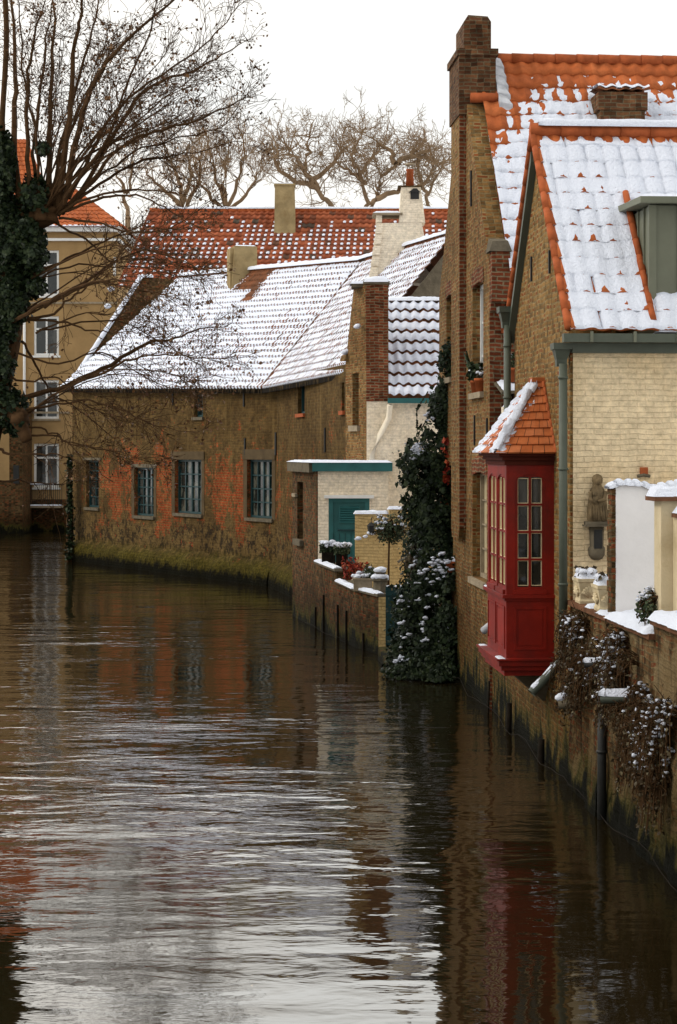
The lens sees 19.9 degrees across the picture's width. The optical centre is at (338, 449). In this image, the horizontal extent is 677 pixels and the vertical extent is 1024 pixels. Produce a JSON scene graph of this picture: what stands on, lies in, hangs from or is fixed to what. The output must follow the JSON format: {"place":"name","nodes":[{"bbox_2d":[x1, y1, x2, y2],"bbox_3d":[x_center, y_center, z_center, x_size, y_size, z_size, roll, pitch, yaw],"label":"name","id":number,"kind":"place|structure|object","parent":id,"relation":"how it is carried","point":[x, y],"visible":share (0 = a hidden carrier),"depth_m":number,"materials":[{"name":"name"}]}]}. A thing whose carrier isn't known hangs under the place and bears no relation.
{"place":"outdoors","nodes":[
{"label":"outdoors","id":0,"kind":"place"},
{"bbox_2d":[17,139,40,183],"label":"gabled house","id":1,"kind":"structure","parent":0,"point":[21,146],"depth_m":106.44,"materials":[{"name":"tile"}]},
{"bbox_2d":[118,183,447,286],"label":"row house","id":2,"kind":"structure","parent":0,"point":[284,230],"depth_m":80.60,"materials":[{"name":"tile"}]},
{"bbox_2d":[0,531,676,1023],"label":"water","id":3,"kind":"structure","parent":0,"point":[228,803],"depth_m":20.33,"materials":[{"name":"liquid"}]},
{"bbox_2d":[0,411,33,533],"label":"brick annex","id":4,"kind":"object","parent":3,"relation":"on","point":[15,515],"visible":0.61,"depth_m":94.00,"materials":[{"name":"brick"}]},
{"bbox_2d":[0,433,8,479],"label":"blocked window","id":5,"kind":"structure","parent":4,"relation":"in","point":[4,442],"depth_m":93.97,"materials":[{"name":"beige paint"}]},
{"bbox_2d":[13,465,18,483],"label":"window","id":6,"kind":"structure","parent":4,"relation":"in","point":[15,467],"depth_m":93.97,"materials":[{"name":"glass"}]},
{"bbox_2d":[11,189,135,530],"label":"town house","id":7,"kind":"structure","parent":3,"relation":"on","point":[62,244],"depth_m":97.00,"materials":[{"name":"brick"}]},
{"bbox_2d":[32,444,58,489],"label":"window","id":8,"kind":"structure","parent":7,"relation":"in","point":[40,467],"depth_m":97.14,"materials":[{"name":"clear glass"}]},
{"bbox_2d":[32,380,59,420],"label":"window","id":9,"kind":"structure","parent":7,"relation":"in","point":[38,386],"depth_m":97.14,"materials":[{"name":"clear glass"}]},
{"bbox_2d":[33,316,59,357],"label":"window","id":10,"kind":"structure","parent":7,"relation":"in","point":[42,340],"depth_m":97.14,"materials":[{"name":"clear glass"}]},
{"bbox_2d":[39,250,58,297],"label":"window","id":11,"kind":"structure","parent":7,"relation":"in","point":[53,282],"depth_m":97.14,"materials":[{"name":"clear glass"}]},
{"bbox_2d":[314,559,385,653],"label":"waterside wall","id":12,"kind":"structure","parent":3,"relation":"in","point":[364,608],"depth_m":40.48,"materials":[{"name":"brick"}]},
{"bbox_2d":[315,607,316,628],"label":"timber fender","id":13,"kind":"object","parent":12,"relation":"attached to","point":[315,617],"visible":0.64,"depth_m":44.13,"materials":[{"name":"brown wood"}]},
{"bbox_2d":[322,595,323,632],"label":"timber fender","id":14,"kind":"object","parent":12,"relation":"attached to","point":[322,613],"visible":0.64,"depth_m":43.23,"materials":[{"name":"brown wood"}]},
{"bbox_2d":[319,540,335,563],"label":"planter box","id":15,"kind":"object","parent":12,"relation":"on","point":[326,547],"visible":0.84,"depth_m":43.28,"materials":[{"name":"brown wood"}]},
{"bbox_2d":[337,605,338,639],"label":"timber fender","id":16,"kind":"object","parent":12,"relation":"attached to","point":[337,622],"visible":0.64,"depth_m":41.65,"materials":[{"name":"brown wood"}]},
{"bbox_2d":[333,542,351,566],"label":"planter box","id":17,"kind":"object","parent":12,"relation":"on","point":[341,549],"visible":1,"depth_m":42.39,"materials":[{"name":"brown wood"}]},
{"bbox_2d":[345,611,346,643],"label":"timber fender","id":18,"kind":"object","parent":12,"relation":"attached to","point":[345,627],"visible":0.64,"depth_m":40.77,"materials":[{"name":"brown wood"}]},
{"bbox_2d":[341,556,360,579],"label":"potted plant","id":19,"kind":"object","parent":12,"relation":"on","point":[349,569],"visible":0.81,"depth_m":40.99,"materials":[{"name":"red plant"}]},
{"bbox_2d":[354,561,367,574],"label":"potted plant","id":20,"kind":"object","parent":12,"relation":"on","point":[360,568],"visible":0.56,"depth_m":40.12,"materials":[{"name":"red plant"}]},
{"bbox_2d":[351,571,371,590],"bbox_3d":[0.482,2.694,39.727,0.453,0.413,0.346,0,0,0],"label":"trough","id":21,"kind":"object","parent":12,"relation":"on","point":[360,582],"visible":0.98,"depth_m":39.60,"materials":[{"name":"stone"}]},
{"bbox_2d":[362,633,363,649],"bbox_3d":[0.504,4.075,39.459,0.040,0.650,0.036,0,0,-19],"label":"timber fender","id":22,"kind":"object","parent":12,"relation":"attached to","point":[362,641],"visible":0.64,"depth_m":39.44,"materials":[{"name":"brown wood"}]},
{"bbox_2d":[361,563,374,577],"bbox_3d":[0.622,2.561,39.807,0.352,0.441,0.368,0,0,0],"label":"potted conifer","id":23,"kind":"object","parent":12,"relation":"on","point":[369,570],"visible":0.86,"depth_m":39.75,"materials":[{"name":"green plant"}]},
{"bbox_2d":[371,566,389,592],"bbox_3d":[0.839,2.633,39.002,0.388,0.538,0.384,0,0,0],"label":"stone lantern","id":24,"kind":"object","parent":12,"relation":"on","point":[379,576],"visible":0.98,"depth_m":38.88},
{"bbox_2d":[385,582,410,645],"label":"garden gate","id":25,"kind":"structure","parent":12,"relation":"attached to","point":[389,592],"depth_m":38.40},
{"bbox_2d":[378,646,459,682],"bbox_3d":[1.467,4.100,35.851,1.221,0.800,3.970,0,0,-3],"label":"planting ledge","id":26,"kind":"object","parent":3,"relation":"in","point":[382,653],"visible":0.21,"depth_m":36.77,"materials":[{"name":"brick"}]},
{"bbox_2d":[395,543,421,580],"bbox_3d":[1.458,2.197,36.288,0.802,0.920,0.697,0,0,0],"label":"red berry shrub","id":27,"kind":"object","parent":26,"relation":"on","point":[410,559],"visible":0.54,"depth_m":36.25,"materials":[{"name":"plant"}]},
{"bbox_2d":[380,546,459,682],"bbox_3d":[1.591,2.936,34.887,1.698,2.340,2.301,0,0,0],"label":"evergreen shrub","id":28,"kind":"object","parent":26,"relation":"on","point":[427,619],"visible":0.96,"depth_m":34.77,"materials":[{"name":"green plant"}]},
{"bbox_2d":[487,681,489,712],"bbox_3d":[2.329,4.050,30.089,0.076,0.902,0.039,0,0,33],"label":"mooring post","id":29,"kind":"object","parent":3,"relation":"in","point":[488,701],"visible":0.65,"depth_m":30.07,"materials":[{"name":"brown wood"}]},
{"bbox_2d":[506,703,511,732],"bbox_3d":[2.463,4.090,28.049,0.091,0.824,0.115,0,0,23],"label":"mooring post","id":30,"kind":"object","parent":3,"relation":"in","point":[509,718],"visible":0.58,"depth_m":28.03,"materials":[{"name":"brown wood"}]},
{"bbox_2d":[537,739,544,762],"bbox_3d":[2.646,4.150,25.363,0.117,0.704,0.092,0,0,-22],"label":"mooring post","id":31,"kind":"object","parent":3,"relation":"in","point":[541,749],"visible":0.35,"depth_m":25.33,"materials":[{"name":"brown wood"}]},
{"bbox_2d":[566,600,676,886],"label":"garden wall","id":32,"kind":"structure","parent":3,"relation":"in","point":[653,644],"depth_m":20.07,"materials":[{"name":"brick"}]},
{"bbox_2d":[453,677,676,891],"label":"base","id":33,"kind":"object","parent":32,"relation":"attached to","point":[577,790],"visible":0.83,"depth_m":22.43,"materials":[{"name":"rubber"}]},
{"bbox_2d":[555,693,584,708],"bbox_3d":[2.771,2.980,22.878,0.423,0.194,0.160,0,0,22],"label":"drain spout","id":34,"kind":"object","parent":32,"relation":"attached to","point":[559,698],"visible":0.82,"depth_m":22.87,"materials":[{"name":"stone"}]},
{"bbox_2d":[546,600,599,732],"bbox_3d":[2.786,2.541,22.663,0.508,1.523,2.303,0,0,0],"label":"hanging shrub","id":35,"kind":"object","parent":32,"relation":"hanging from","point":[576,685],"visible":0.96,"depth_m":22.57,"materials":[{"name":"brown plant"}]},
{"bbox_2d":[572,565,597,603],"bbox_3d":[2.978,1.618,23.255,0.283,0.453,0.398,0,0,-4],"label":"planter","id":36,"kind":"object","parent":32,"relation":"on","point":[583,579],"visible":0.95,"depth_m":23.10,"materials":[{"name":"stone"}]},
{"bbox_2d":[583,657,606,819],"bbox_3d":[2.846,3.353,21.456,0.271,2.094,0.123,0,0,8],"label":"drain pipe","id":37,"kind":"object","parent":32,"relation":"attached to","point":[601,751],"visible":0.63,"depth_m":21.41,"materials":[{"name":"metal"}]},
{"bbox_2d":[591,571,607,610],"bbox_3d":[3.054,1.616,22.106,0.279,0.456,0.396,0,0,-4],"label":"planter","id":38,"kind":"object","parent":32,"relation":"on","point":[599,586],"visible":0.69,"depth_m":21.96,"materials":[{"name":"stone"}]},
{"bbox_2d":[588,619,639,736],"bbox_3d":[2.921,2.429,20.405,0.500,1.275,1.495,0,0,0],"label":"hanging shrub","id":39,"kind":"object","parent":32,"relation":"attached to","point":[614,658],"visible":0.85,"depth_m":20.46,"materials":[{"name":"brown plant"}]},
{"bbox_2d":[598,688,633,703],"bbox_3d":[2.940,2.586,20.267,0.420,0.178,0.125,0,0,21],"label":"drain spout","id":40,"kind":"object","parent":32,"relation":"attached to","point":[612,694],"visible":0.73,"depth_m":20.24,"materials":[{"name":"grey metal"}]},
{"bbox_2d":[604,478,676,628],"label":"screen wall","id":41,"kind":"structure","parent":32,"relation":"on","point":[630,546],"depth_m":21.37,"materials":[{"name":"paint"}]},
{"bbox_2d":[611,674,676,834],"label":"hanging shrub","id":42,"kind":"object","parent":32,"relation":"attached to","point":[646,752],"visible":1,"depth_m":18.62,"materials":[{"name":"brown plant"}]},
{"bbox_2d":[634,586,657,625],"bbox_3d":[3.255,1.597,19.721,0.491,0.490,0.510,0,0,0],"label":"potted shrub","id":43,"kind":"object","parent":32,"relation":"on","point":[647,605],"visible":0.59,"depth_m":19.66,"materials":[{"name":"green plant"}]},
{"bbox_2d":[645,485,676,610],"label":"terrace wall","id":44,"kind":"structure","parent":32,"relation":"on","point":[663,498],"depth_m":19.42,"materials":[{"name":"paint"}]},
{"bbox_2d":[0,0,676,234],"label":"sky","id":45,"kind":"structure","parent":0,"point":[400,52],"materials":[{"name":"white"}]},
{"bbox_3d":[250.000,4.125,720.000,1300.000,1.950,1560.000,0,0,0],"label":"bank","id":46,"kind":"structure","parent":0,"visible":0},
{"bbox_2d":[90,109,154,229],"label":"bare tree","id":47,"kind":"object","parent":46,"relation":"on","point":[126,206],"visible":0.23,"depth_m":115.94,"materials":[{"name":"brown plant"}]},
{"bbox_2d":[115,95,233,208],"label":"bare tree","id":48,"kind":"object","parent":46,"relation":"on","point":[185,199],"visible":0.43,"depth_m":111.75,"materials":[{"name":"brown plant"}]},
{"bbox_2d":[174,83,282,206],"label":"bare tree","id":49,"kind":"object","parent":46,"relation":"on","point":[224,162],"visible":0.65,"depth_m":107.38,"materials":[{"name":"brown plant"}]},
{"bbox_2d":[60,163,445,596],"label":"canal house","id":50,"kind":"structure","parent":46,"relation":"on","point":[222,511],"depth_m":61.28,"materials":[{"name":"brown brick"}]},
{"bbox_2d":[63,454,75,560],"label":"ivy column","id":51,"kind":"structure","parent":50,"relation":"attached to","point":[70,528],"depth_m":70.79,"materials":[{"name":"green plant"}]},
{"bbox_2d":[84,460,99,510],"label":"window","id":52,"kind":"structure","parent":50,"relation":"in","point":[93,500],"depth_m":70.19,"materials":[{"name":"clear glass"}]},
{"bbox_2d":[132,468,154,519],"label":"window","id":53,"kind":"structure","parent":50,"relation":"in","point":[145,480],"depth_m":66.32,"materials":[{"name":"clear glass"}]},
{"bbox_2d":[172,460,202,517],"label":"window","id":54,"kind":"structure","parent":50,"relation":"in","point":[189,478],"depth_m":63.32,"materials":[{"name":"teal glass"}]},
{"bbox_2d":[191,394,203,419],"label":"window","id":55,"kind":"structure","parent":50,"relation":"in","point":[200,415],"depth_m":62.47,"materials":[{"name":"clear glass"}]},
{"bbox_2d":[244,460,272,522],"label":"window","id":56,"kind":"structure","parent":50,"relation":"in","point":[261,470],"depth_m":58.95,"materials":[{"name":"teal glass"}]},
{"bbox_2d":[295,387,304,417],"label":"window","id":57,"kind":"structure","parent":50,"relation":"in","point":[302,414],"depth_m":54.20,"materials":[{"name":"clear glass"}]},
{"bbox_2d":[240,100,369,206],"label":"bare tree","id":58,"kind":"object","parent":46,"relation":"on","point":[311,182],"visible":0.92,"depth_m":103.31,"materials":[{"name":"brown plant"}]},
{"bbox_2d":[287,459,392,627],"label":"outbuilding","id":59,"kind":"structure","parent":46,"relation":"on","point":[330,498],"depth_m":44.25,"materials":[{"name":"brown brick"}]},
{"bbox_2d":[292,538,303,545],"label":"window","id":60,"kind":"structure","parent":59,"relation":"in","point":[295,541],"depth_m":46.18,"materials":[{"name":"stone"}]},
{"bbox_2d":[329,498,369,572],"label":"door","id":61,"kind":"structure","parent":59,"relation":"in","point":[341,510],"depth_m":44.25,"materials":[{"name":"teal wood"}]},
{"bbox_2d":[303,86,437,206],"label":"bare tree","id":62,"kind":"object","parent":46,"relation":"on","point":[357,173],"visible":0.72,"depth_m":104.81,"materials":[{"name":"brown plant"}]},
{"bbox_2d":[327,101,450,206],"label":"bare tree","id":63,"kind":"object","parent":46,"relation":"on","point":[417,155],"visible":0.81,"depth_m":102.18,"materials":[{"name":"brown plant"}]},
{"bbox_2d":[340,276,438,512],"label":"cottage","id":64,"kind":"structure","parent":46,"relation":"on","point":[390,353],"depth_m":46.33,"materials":[{"name":"white paint"}]},
{"bbox_2d":[348,425,359,430],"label":"window sill","id":65,"kind":"structure","parent":64,"relation":"in","point":[357,427],"depth_m":46.80,"materials":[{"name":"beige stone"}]},
{"bbox_2d":[371,511,412,584],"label":"topiary tree","id":66,"kind":"object","parent":46,"relation":"on","point":[390,530],"visible":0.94,"depth_m":40.47,"materials":[{"name":"green plant"}]},
{"bbox_2d":[353,506,433,586],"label":"yellow wall","id":67,"kind":"structure","parent":46,"relation":"on","point":[370,549],"depth_m":42.00,"materials":[{"name":"brick"}]},
{"bbox_2d":[355,517,374,539],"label":"wall lantern","id":68,"kind":"object","parent":67,"relation":"attached to","point":[371,527],"depth_m":41.81,"materials":[{"name":"metal"}]},
{"bbox_2d":[387,127,450,206],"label":"bare tree","id":69,"kind":"object","parent":46,"relation":"on","point":[430,187],"visible":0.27,"depth_m":108.27,"materials":[{"name":"brown plant"}]},
{"bbox_2d":[492,405,514,729],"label":"yard wall","id":70,"kind":"structure","parent":46,"relation":"on","point":[503,690],"depth_m":29.45,"materials":[{"name":"brown brick"}]},
{"bbox_2d":[439,15,676,708],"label":"tall house","id":71,"kind":"structure","parent":46,"relation":"on","point":[499,103],"depth_m":33.07,"materials":[{"name":"brick"}]},
{"bbox_2d":[392,337,452,580],"bbox_3d":[1.736,0.384,36.176,1.462,4.965,1.273,0,0,0],"label":"ivy","id":72,"kind":"object","parent":71,"relation":"attached to","point":[429,520],"visible":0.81,"depth_m":35.96,"materials":[{"name":"green plant"}]},
{"bbox_2d":[443,377,450,383],"bbox_3d":[2.118,-2.033,35.596,0.367,1.628,1.093,0,0,0],"label":"window sill","id":73,"kind":"structure","parent":71,"relation":"in","point":[447,380],"depth_m":35.31,"materials":[{"name":"stone"}]},
{"bbox_2d":[446,557,454,572],"bbox_3d":[2.048,2.078,34.900,0.264,0.279,0.264,0,0,0],"label":"flower pot","id":74,"kind":"object","parent":71,"relation":"on","point":[450,564],"visible":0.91,"depth_m":34.82,"materials":[{"name":"ceramic"}]},
{"bbox_2d":[464,350,482,392],"bbox_3d":[2.258,-1.289,32.063,0.331,0.704,0.522,0,0,0],"label":"flower pot","id":75,"kind":"object","parent":71,"relation":"on","point":[470,374],"visible":0.71,"depth_m":31.92,"materials":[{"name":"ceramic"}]},
{"bbox_2d":[468,285,483,399],"bbox_3d":[2.374,-1.791,31.864,0.300,1.909,1.436,0,0,-4],"label":"window","id":76,"kind":"structure","parent":71,"relation":"in","point":[480,394],"depth_m":32.43,"materials":[{"name":"white glass"}]},
{"bbox_2d":[468,473,486,589],"bbox_3d":[2.424,1.303,31.676,0.374,1.860,1.818,0,0,-4],"label":"window","id":77,"kind":"structure","parent":71,"relation":"in","point":[478,583],"depth_m":32.43,"materials":[{"name":"wood"}]},
{"bbox_2d":[474,370,482,391],"bbox_3d":[2.298,-1.117,31.501,0.187,0.360,0.187,0,0,0],"label":"flower pot","id":78,"kind":"object","parent":71,"relation":"on","point":[478,380],"visible":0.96,"depth_m":31.44,"materials":[{"name":"ceramic"}]},
{"bbox_2d":[495,380,514,400],"bbox_3d":[3.050,-0.670,30.197,1.126,0.940,0.749,0,0,-4],"label":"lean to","id":79,"kind":"object","parent":71,"relation":"attached to","point":[499,384],"visible":0.15,"depth_m":30.09,"materials":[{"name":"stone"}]},
{"bbox_2d":[511,352,514,381],"bbox_3d":[2.747,-1.289,30.155,0.300,0.479,0.291,0,0,0],"label":"flower pot","id":80,"kind":"object","parent":79,"relation":"on","point":[513,368],"visible":0.26,"depth_m":30.08,"materials":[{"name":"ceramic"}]},
{"bbox_2d":[472,118,676,779],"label":"brick house","id":81,"kind":"structure","parent":46,"relation":"on","point":[587,313],"depth_m":24.80,"materials":[{"name":"beige brick"}]},
{"bbox_2d":[472,377,556,700],"bbox_3d":[2.322,1.185,25.637,0.964,4.270,2.052,0,0,0],"label":"bay window","id":82,"kind":"structure","parent":81,"relation":"in","point":[519,451],"depth_m":24.84,"materials":[{"name":"red paint"}]},
{"bbox_2d":[582,474,608,559],"bbox_3d":[3.165,0.830,23.672,0.340,1.060,0.270,0,0,-4],"label":"statue","id":83,"kind":"object","parent":81,"relation":"attached to","point":[596,522],"visible":0.97,"depth_m":23.60,"materials":[{"name":"stone"}]},
{"bbox_2d":[637,467,650,477],"bbox_3d":[3.746,0.283,23.752,0.171,0.130,0.072,0,0,0],"label":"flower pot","id":84,"kind":"object","parent":81,"relation":"attached to","point":[643,471],"visible":1,"depth_m":23.75,"materials":[{"name":"ceramic"}]},
{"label":"bank","id":85,"kind":"structure","parent":0,"visible":0},
{"bbox_2d":[0,0,277,549],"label":"pollard tree","id":86,"kind":"object","parent":85,"relation":"on","point":[34,206],"visible":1,"depth_m":34.57,"materials":[{"name":"brown plant"}]}
]}

